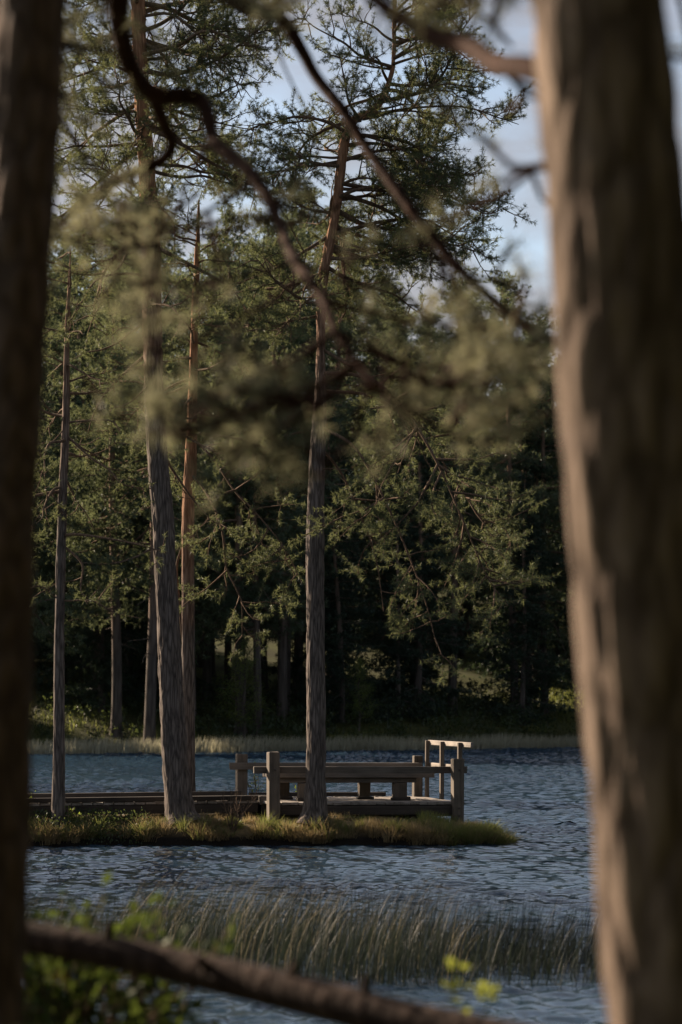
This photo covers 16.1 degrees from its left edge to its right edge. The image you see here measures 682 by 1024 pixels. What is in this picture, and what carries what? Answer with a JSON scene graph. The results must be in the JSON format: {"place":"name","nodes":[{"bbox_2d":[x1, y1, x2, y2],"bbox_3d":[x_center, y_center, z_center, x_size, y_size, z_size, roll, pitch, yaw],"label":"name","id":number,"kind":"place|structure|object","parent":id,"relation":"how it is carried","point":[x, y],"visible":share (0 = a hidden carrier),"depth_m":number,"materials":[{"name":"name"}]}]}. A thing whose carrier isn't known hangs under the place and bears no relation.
{"place":"outdoors","nodes":[
{"label":"outdoors","id":0,"kind":"place"},
{"bbox_2d":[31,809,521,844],"bbox_3d":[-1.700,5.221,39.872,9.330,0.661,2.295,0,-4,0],"label":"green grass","id":1,"kind":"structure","parent":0,"point":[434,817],"depth_m":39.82,"materials":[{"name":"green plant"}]},
{"bbox_2d":[31,810,522,846],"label":"islet terrain","id":2,"kind":"structure","parent":0,"point":[174,838],"depth_m":39.35,"materials":[{"name":"green plant"}]},
{"bbox_2d":[65,805,81,823],"bbox_3d":[-4.395,5.000,39.581,0.288,0.395,0.182,0,-4,0],"label":"leafy shrub","id":3,"kind":"object","parent":2,"relation":"on","point":[69,815],"visible":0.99,"depth_m":39.60,"materials":[{"name":"green plant"}]},
{"bbox_2d":[31,806,151,845],"bbox_3d":[-4.707,5.171,39.614,3.251,0.663,1.270,0,-4,0],"label":"bilberry cover","id":4,"kind":"object","parent":2,"relation":"on","point":[85,814],"visible":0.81,"depth_m":39.57,"materials":[{"name":"green plant"}]},
{"bbox_2d":[34,247,167,825],"bbox_3d":[-4.705,0.326,39.864,2.999,9.627,3.327,2,-5,-28],"label":"pine tree","id":5,"kind":"object","parent":2,"relation":"on","point":[58,787],"visible":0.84,"depth_m":39.87,"materials":[{"name":"green plant"}]},
{"bbox_2d":[31,791,266,820],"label":"boardwalk","id":6,"kind":"structure","parent":2,"relation":"on","point":[207,801],"depth_m":40.75,"materials":[{"name":"brown wood"}]},
{"bbox_2d":[50,0,334,823],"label":"pine tree","id":7,"kind":"object","parent":2,"relation":"on","point":[177,785],"visible":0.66,"depth_m":40.31,"materials":[{"name":"green plant"}]},
{"bbox_2d":[103,199,305,791],"bbox_3d":[-2.393,-0.066,42.731,3.780,11.313,3.097,0,-4,0],"label":"pine tree","id":8,"kind":"object","parent":2,"relation":"on","point":[187,607],"visible":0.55,"depth_m":42.90,"materials":[{"name":"green plant"}]},
{"bbox_2d":[217,782,258,831],"bbox_3d":[-1.696,4.829,39.522,0.690,0.838,0.485,0,-4,0],"label":"bare shrub","id":9,"kind":"object","parent":2,"relation":"on","point":[235,822],"visible":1,"depth_m":39.47,"materials":[{"name":"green plant"}]},
{"bbox_2d":[248,770,265,792],"bbox_3d":[-1.533,4.862,42.797,0.419,0.903,0.659,0,-4,0],"label":"leafy shrub","id":10,"kind":"object","parent":2,"relation":"on","point":[255,781],"visible":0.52,"depth_m":42.69,"materials":[{"name":"green plant"}]},
{"bbox_2d":[229,740,473,823],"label":"wooden platform","id":11,"kind":"structure","parent":2,"relation":"on","point":[273,768],"depth_m":41.04,"materials":[{"name":"brown wood"}]},
{"bbox_2d":[262,773,434,800],"bbox_3d":[0.136,4.725,41.645,2.916,0.471,0.659,2,-5,-15],"label":"bench","id":12,"kind":"object","parent":11,"relation":"on","point":[398,781],"visible":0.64,"depth_m":41.51,"materials":[{"name":"brown wood"}]},
{"bbox_2d":[170,0,560,824],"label":"pine tree","id":13,"kind":"object","parent":2,"relation":"on","point":[426,174],"visible":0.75,"depth_m":40.26,"materials":[{"name":"green plant"}]},
{"bbox_2d":[426,816,520,845],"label":"tip tussocks","id":14,"kind":"object","parent":2,"relation":"on","point":[489,831],"visible":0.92,"depth_m":39.58,"materials":[{"name":"green plant"}]},
{"bbox_2d":[29,567,583,751],"bbox_3d":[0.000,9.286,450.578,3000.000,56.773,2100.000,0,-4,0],"label":"ground","id":15,"kind":"structure","parent":0,"point":[272,650],"depth_m":115.05,"materials":[{"name":"green plant"}]},
{"bbox_2d":[32,414,71,687],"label":"spruce tree","id":16,"kind":"object","parent":15,"relation":"on","point":[40,666],"visible":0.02,"depth_m":118.47,"materials":[{"name":"green plant"}]},
{"bbox_2d":[33,254,75,666],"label":"pine tree","id":17,"kind":"object","parent":15,"relation":"on","point":[46,552],"visible":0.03,"depth_m":124.57,"materials":[{"name":"green plant"}]},
{"bbox_2d":[53,973,67,1023],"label":"yellow flower","id":18,"kind":"object","parent":15,"relation":"on","point":[63,980],"visible":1,"depth_m":5.43,"materials":[{"name":"green plant"}]},
{"bbox_2d":[45,272,81,431],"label":"pine tree","id":19,"kind":"object","parent":15,"relation":"on","point":[52,277],"visible":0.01,"depth_m":172.34,"materials":[{"name":"green plant"}]},
{"bbox_2d":[32,243,102,661],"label":"pine tree","id":20,"kind":"object","parent":15,"relation":"on","point":[50,501],"visible":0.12,"depth_m":103.54,"materials":[{"name":"green plant"}]},
{"bbox_2d":[34,289,125,689],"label":"pine tree","id":21,"kind":"object","parent":15,"relation":"on","point":[43,565],"visible":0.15,"depth_m":116.40,"materials":[{"name":"green plant"}]},
{"bbox_2d":[33,239,138,652],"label":"spruce tree","id":22,"kind":"object","parent":15,"relation":"on","point":[58,273],"visible":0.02,"depth_m":132.57,"materials":[{"name":"green plant"}]},
{"bbox_2d":[33,328,140,663],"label":"spruce tree","id":23,"kind":"object","parent":15,"relation":"on","point":[40,658],"depth_m":126.39,"materials":[{"name":"green plant"}]},
{"bbox_2d":[36,212,142,673],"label":"pine tree","id":24,"kind":"object","parent":15,"relation":"on","point":[81,295],"visible":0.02,"depth_m":124.42,"materials":[{"name":"green plant"}]},
{"bbox_2d":[33,250,159,701],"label":"spruce tree","id":25,"kind":"object","parent":15,"relation":"on","point":[57,453],"visible":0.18,"depth_m":114.07,"materials":[{"name":"green plant"}]},
{"bbox_2d":[33,701,159,733],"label":"mossy grass","id":26,"kind":"structure","parent":15,"relation":"on","point":[92,716],"depth_m":107.25,"materials":[{"name":"green plant"}]},
{"bbox_2d":[50,401,159,713],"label":"spruce tree","id":27,"kind":"object","parent":15,"relation":"on","point":[103,665],"visible":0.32,"depth_m":109.55,"materials":[{"name":"green plant"}]},
{"bbox_2d":[33,239,181,686],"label":"spruce tree","id":28,"kind":"object","parent":15,"relation":"on","point":[141,678],"visible":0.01,"depth_m":119.40,"materials":[{"name":"green plant"}]},
{"bbox_2d":[54,232,183,693],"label":"pine tree","id":29,"kind":"object","parent":15,"relation":"on","point":[128,662],"visible":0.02,"depth_m":117.42,"materials":[{"name":"green plant"}]},
{"bbox_2d":[34,224,209,737],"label":"pine tree","id":30,"kind":"object","parent":15,"relation":"on","point":[114,598],"visible":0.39,"depth_m":104.70,"materials":[{"name":"green plant"}]},
{"bbox_2d":[26,925,234,1023],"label":"leafy bush","id":31,"kind":"object","parent":15,"relation":"on","point":[47,971],"visible":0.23,"depth_m":9.44,"materials":[{"name":"green plant"}]},
{"bbox_2d":[89,189,173,610],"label":"pine tree","id":32,"kind":"object","parent":15,"relation":"on","point":[106,265],"depth_m":137.32,"materials":[{"name":"green plant"}]},
{"bbox_2d":[24,871,239,1023],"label":"leafy bush","id":33,"kind":"object","parent":15,"relation":"on","point":[80,1005],"visible":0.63,"depth_m":8.81,"materials":[{"name":"green plant"}]},
{"bbox_2d":[77,207,186,653],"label":"pine tree","id":34,"kind":"object","parent":15,"relation":"on","point":[143,367],"depth_m":127.65,"materials":[{"name":"green plant"}]},
{"bbox_2d":[79,206,203,646],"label":"pine tree","id":35,"kind":"object","parent":15,"relation":"on","point":[178,373],"visible":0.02,"depth_m":124.50,"materials":[{"name":"green plant"}]},
{"bbox_2d":[48,181,246,745],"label":"pine tree","id":36,"kind":"object","parent":15,"relation":"on","point":[149,730],"visible":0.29,"depth_m":103.30,"materials":[{"name":"green plant"}]},
{"bbox_2d":[95,335,231,706],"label":"spruce tree","id":37,"kind":"object","parent":15,"relation":"on","point":[128,626],"visible":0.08,"depth_m":112.43,"materials":[{"name":"green plant"}]},
{"bbox_2d":[169,273,207,667],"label":"pine tree","id":38,"kind":"object","parent":15,"relation":"on","point":[199,661],"visible":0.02,"depth_m":129.43,"materials":[{"name":"plant"}]},
{"bbox_2d":[120,268,259,719],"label":"pine tree","id":39,"kind":"object","parent":15,"relation":"on","point":[144,629],"visible":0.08,"depth_m":109.55,"materials":[{"name":"green plant"}]},
{"bbox_2d":[180,311,252,676],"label":"pine tree","id":40,"kind":"object","parent":15,"relation":"on","point":[213,665],"depth_m":126.33,"materials":[{"name":"plant"}]},
{"bbox_2d":[165,246,275,700],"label":"pine tree","id":41,"kind":"object","parent":15,"relation":"on","point":[207,668],"visible":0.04,"depth_m":116.95,"materials":[{"name":"green plant"}]},
{"bbox_2d":[178,336,276,696],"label":"pine tree","id":42,"kind":"object","parent":15,"relation":"on","point":[228,646],"visible":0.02,"depth_m":120.36,"materials":[{"name":"green plant"}]},
{"bbox_2d":[139,200,328,734],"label":"pine tree","id":43,"kind":"object","parent":15,"relation":"on","point":[237,519],"visible":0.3,"depth_m":108.14,"materials":[{"name":"green plant"}]},
{"bbox_2d":[213,637,280,739],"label":"birch tree","id":44,"kind":"object","parent":15,"relation":"on","point":[244,647],"visible":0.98,"depth_m":106.73,"materials":[{"name":"green plant"}]},
{"bbox_2d":[178,305,336,736],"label":"pine tree","id":45,"kind":"object","parent":15,"relation":"on","point":[251,595],"visible":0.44,"depth_m":107.55,"materials":[{"name":"green plant"}]},
{"bbox_2d":[217,236,304,668],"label":"pine tree","id":46,"kind":"object","parent":15,"relation":"on","point":[254,293],"visible":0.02,"depth_m":132.79,"materials":[{"name":"green plant"}]},
{"bbox_2d":[200,233,332,688],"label":"pine tree","id":47,"kind":"object","parent":15,"relation":"on","point":[265,683],"depth_m":124.54,"materials":[{"name":"green plant"}]},
{"bbox_2d":[26,920,524,1023],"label":"fallen branch","id":48,"kind":"object","parent":15,"relation":"on","point":[290,990],"visible":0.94,"depth_m":7.05,"materials":[{"name":"brown wood"}]},
{"bbox_2d":[0,0,558,1023],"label":"pine tree","id":49,"kind":"object","parent":15,"relation":"on","point":[36,38],"visible":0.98,"depth_m":7.00,"materials":[{"name":"green plant"}]},
{"bbox_2d":[199,207,382,727],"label":"pine tree","id":50,"kind":"object","parent":15,"relation":"on","point":[282,675],"visible":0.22,"depth_m":110.20,"materials":[{"name":"green plant"}]},
{"bbox_2d":[215,214,377,713],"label":"pine tree","id":51,"kind":"object","parent":15,"relation":"on","point":[301,237],"visible":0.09,"depth_m":113.71,"materials":[{"name":"green plant"}]},
{"bbox_2d":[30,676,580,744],"bbox_3d":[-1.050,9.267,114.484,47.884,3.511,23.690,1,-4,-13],"label":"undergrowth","id":52,"kind":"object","parent":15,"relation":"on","point":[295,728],"visible":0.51,"depth_m":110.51,"materials":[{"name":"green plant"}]},
{"bbox_2d":[30,731,584,754],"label":"reed belt","id":53,"kind":"object","parent":15,"relation":"on","point":[217,745],"visible":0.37,"depth_m":104.55,"materials":[{"name":"green plant"}]},
{"bbox_2d":[248,176,379,699],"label":"pine tree","id":54,"kind":"object","parent":15,"relation":"on","point":[297,644],"visible":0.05,"depth_m":121.17,"materials":[{"name":"green plant"}]},
{"bbox_2d":[261,306,383,716],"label":"spruce tree","id":55,"kind":"object","parent":15,"relation":"on","point":[297,661],"visible":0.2,"depth_m":115.72,"materials":[{"name":"green plant"}]},
{"bbox_2d":[267,323,401,691],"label":"spruce tree","id":56,"kind":"object","parent":15,"relation":"on","point":[364,542],"visible":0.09,"depth_m":124.88,"materials":[{"name":"green plant"}]},
{"bbox_2d":[291,275,394,637],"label":"spruce tree","id":57,"kind":"object","parent":15,"relation":"on","point":[346,360],"visible":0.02,"depth_m":147.75,"materials":[{"name":"green plant"}]},
{"bbox_2d":[307,299,384,595],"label":"pine tree","id":58,"kind":"object","parent":15,"relation":"on","point":[348,451],"visible":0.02,"depth_m":157.98,"materials":[{"name":"green plant"}]},
{"bbox_2d":[306,282,391,627],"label":"pine tree","id":59,"kind":"object","parent":15,"relation":"on","point":[334,365],"visible":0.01,"depth_m":152.47,"materials":[{"name":"green plant"}]},
{"bbox_2d":[292,194,406,675],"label":"pine tree","id":60,"kind":"object","parent":15,"relation":"on","point":[338,349],"visible":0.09,"depth_m":130.38,"materials":[{"name":"green plant"}]},
{"bbox_2d":[295,414,406,731],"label":"spruce tree","id":61,"kind":"object","parent":15,"relation":"on","point":[339,655],"visible":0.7,"depth_m":111.66,"materials":[{"name":"green plant"}]},
{"bbox_2d":[349,319,404,609],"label":"spruce tree","id":62,"kind":"object","parent":15,"relation":"on","point":[371,330],"visible":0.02,"depth_m":165.36,"materials":[{"name":"green plant"}]},
{"bbox_2d":[346,271,407,579],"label":"pine tree","id":63,"kind":"object","parent":15,"relation":"on","point":[396,436],"visible":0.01,"depth_m":177.19,"materials":[{"name":"green plant"}]},
{"bbox_2d":[339,299,443,649],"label":"spruce tree","id":64,"kind":"object","parent":15,"relation":"on","point":[372,361],"visible":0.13,"depth_m":143.75,"materials":[{"name":"green plant"}]},
{"bbox_2d":[355,473,437,725],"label":"spruce tree","id":65,"kind":"object","parent":15,"relation":"on","point":[396,681],"visible":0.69,"depth_m":113.46,"materials":[{"name":"green plant"}]},
{"bbox_2d":[351,310,448,641],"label":"pine tree","id":66,"kind":"object","parent":15,"relation":"on","point":[408,343],"visible":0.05,"depth_m":148.30,"materials":[{"name":"green plant"}]},
{"bbox_2d":[352,281,448,556],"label":"pine tree","id":67,"kind":"object","parent":15,"relation":"on","point":[392,352],"visible":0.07,"depth_m":156.60,"materials":[{"name":"green plant"}]},
{"bbox_2d":[353,346,472,701],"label":"spruce tree","id":68,"kind":"object","parent":15,"relation":"on","point":[436,572],"visible":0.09,"depth_m":123.22,"materials":[{"name":"green plant"}]},
{"bbox_2d":[349,363,480,717],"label":"spruce tree","id":69,"kind":"object","parent":15,"relation":"on","point":[420,679],"visible":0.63,"depth_m":114.63,"materials":[{"name":"green plant"}]},
{"bbox_2d":[371,324,488,658],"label":"pine tree","id":70,"kind":"object","parent":15,"relation":"on","point":[423,342],"visible":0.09,"depth_m":141.62,"materials":[{"name":"green plant"}]},
{"bbox_2d":[397,306,462,507],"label":"pine tree","id":71,"kind":"object","parent":15,"relation":"on","point":[437,332],"visible":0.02,"depth_m":168.96,"materials":[{"name":"green plant"}]},
{"bbox_2d":[216,0,681,1023],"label":"pine tree","id":72,"kind":"object","parent":15,"relation":"on","point":[600,74],"visible":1,"depth_m":5.21,"materials":[{"name":"brown plant"}]},
{"bbox_2d":[432,424,493,659],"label":"spruce tree","id":73,"kind":"object","parent":15,"relation":"on","point":[461,654],"visible":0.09,"depth_m":143.71,"materials":[{"name":"green plant"}]},
{"bbox_2d":[444,475,490,609],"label":"spruce tree","id":74,"kind":"object","parent":15,"relation":"on","point":[476,582],"visible":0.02,"depth_m":172.49,"materials":[{"name":"green plant"}]},
{"bbox_2d":[431,289,504,624],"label":"pine tree","id":75,"kind":"object","parent":15,"relation":"on","point":[465,391],"visible":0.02,"depth_m":158.20,"materials":[{"name":"green plant"}]},
{"bbox_2d":[400,264,538,715],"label":"pine tree","id":76,"kind":"object","parent":15,"relation":"on","point":[452,679],"visible":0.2,"depth_m":116.64,"materials":[{"name":"green plant"}]},
{"bbox_2d":[441,957,499,1015],"bbox_3d":[0.423,1.875,7.888,0.194,0.848,0.088,0,-4,0],"label":"leafy sprout","id":77,"kind":"object","parent":15,"relation":"on","point":[454,984],"visible":0.96,"depth_m":7.90,"materials":[{"name":"yellow plant"}]},
{"bbox_2d":[442,338,516,635],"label":"pine tree","id":78,"kind":"object","parent":15,"relation":"on","point":[468,623],"visible":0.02,"depth_m":152.99,"materials":[{"name":"green plant"}]},
{"bbox_2d":[470,410,516,627],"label":"spruce tree","id":79,"kind":"object","parent":15,"relation":"on","point":[486,589],"depth_m":163.26,"materials":[{"name":"green plant"}]},
{"bbox_2d":[447,270,566,715],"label":"pine tree","id":80,"kind":"object","parent":15,"relation":"on","point":[504,291],"visible":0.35,"depth_m":118.61,"materials":[{"name":"green plant"}]},
{"bbox_2d":[457,390,566,670],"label":"spruce tree","id":81,"kind":"object","parent":15,"relation":"on","point":[472,613],"visible":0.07,"depth_m":139.08,"materials":[{"name":"green plant"}]},
{"bbox_2d":[471,339,562,637],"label":"pine tree","id":82,"kind":"object","parent":15,"relation":"on","point":[506,460],"visible":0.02,"depth_m":149.24,"materials":[{"name":"green plant"}]},
{"bbox_2d":[457,319,580,719],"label":"spruce tree","id":83,"kind":"object","parent":15,"relation":"on","point":[568,671],"visible":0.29,"depth_m":119.41,"materials":[{"name":"green plant"}]},
{"bbox_2d":[470,471,571,726],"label":"spruce tree","id":84,"kind":"object","parent":15,"relation":"on","point":[525,688],"visible":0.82,"depth_m":116.40,"materials":[{"name":"green plant"}]},
{"bbox_2d":[463,304,578,686],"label":"spruce tree","id":85,"kind":"object","parent":15,"relation":"on","point":[570,618],"visible":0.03,"depth_m":132.55,"materials":[{"name":"green plant"}]},
{"bbox_2d":[471,305,575,713],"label":"pine tree","id":86,"kind":"object","parent":15,"relation":"on","point":[542,437],"visible":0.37,"depth_m":119.75,"materials":[{"name":"green plant"}]},
{"bbox_2d":[497,334,563,516],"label":"pine tree","id":87,"kind":"object","parent":15,"relation":"on","point":[543,396],"visible":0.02,"depth_m":161.38,"materials":[{"name":"green plant"}]},
{"bbox_2d":[544,430,570,664],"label":"spruce tree","id":88,"kind":"object","parent":15,"relation":"on","point":[561,652],"visible":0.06,"depth_m":142.53,"materials":[{"name":"green plant"}]},
{"bbox_2d":[551,357,570,624],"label":"spruce tree","id":89,"kind":"object","parent":15,"relation":"on","point":[564,545],"visible":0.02,"depth_m":166.25,"materials":[{"name":"green plant"}]},
{"bbox_2d":[545,320,578,681],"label":"pine tree","id":90,"kind":"object","parent":15,"relation":"on","point":[573,655],"visible":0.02,"depth_m":136.99,"materials":[{"name":"green plant"}]},
{"bbox_2d":[551,432,573,619],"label":"pine tree","id":91,"kind":"object","parent":15,"relation":"on","point":[565,551],"visible":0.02,"depth_m":134.08,"materials":[{"name":"green plant"}]},
{"bbox_2d":[548,687,581,722],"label":"meadow grass","id":92,"kind":"structure","parent":15,"relation":"on","point":[566,713],"depth_m":121.81,"materials":[{"name":"green plant"}]},
{"bbox_2d":[24,747,607,1023],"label":"water","id":93,"kind":"structure","parent":0,"point":[538,800],"depth_m":34.22,"materials":[{"name":"blue liquid"}]},
{"bbox_2d":[26,853,602,988],"bbox_3d":[-0.326,3.861,22.548,7.825,0.893,5.045,0,-4,0],"label":"reed bed","id":94,"kind":"object","parent":93,"relation":"in","point":[437,946],"visible":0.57,"depth_m":21.89,"materials":[{"name":"green plant"}]},
{"bbox_2d":[51,0,681,431],"label":"sky","id":95,"kind":"structure","parent":0,"point":[517,139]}
]}

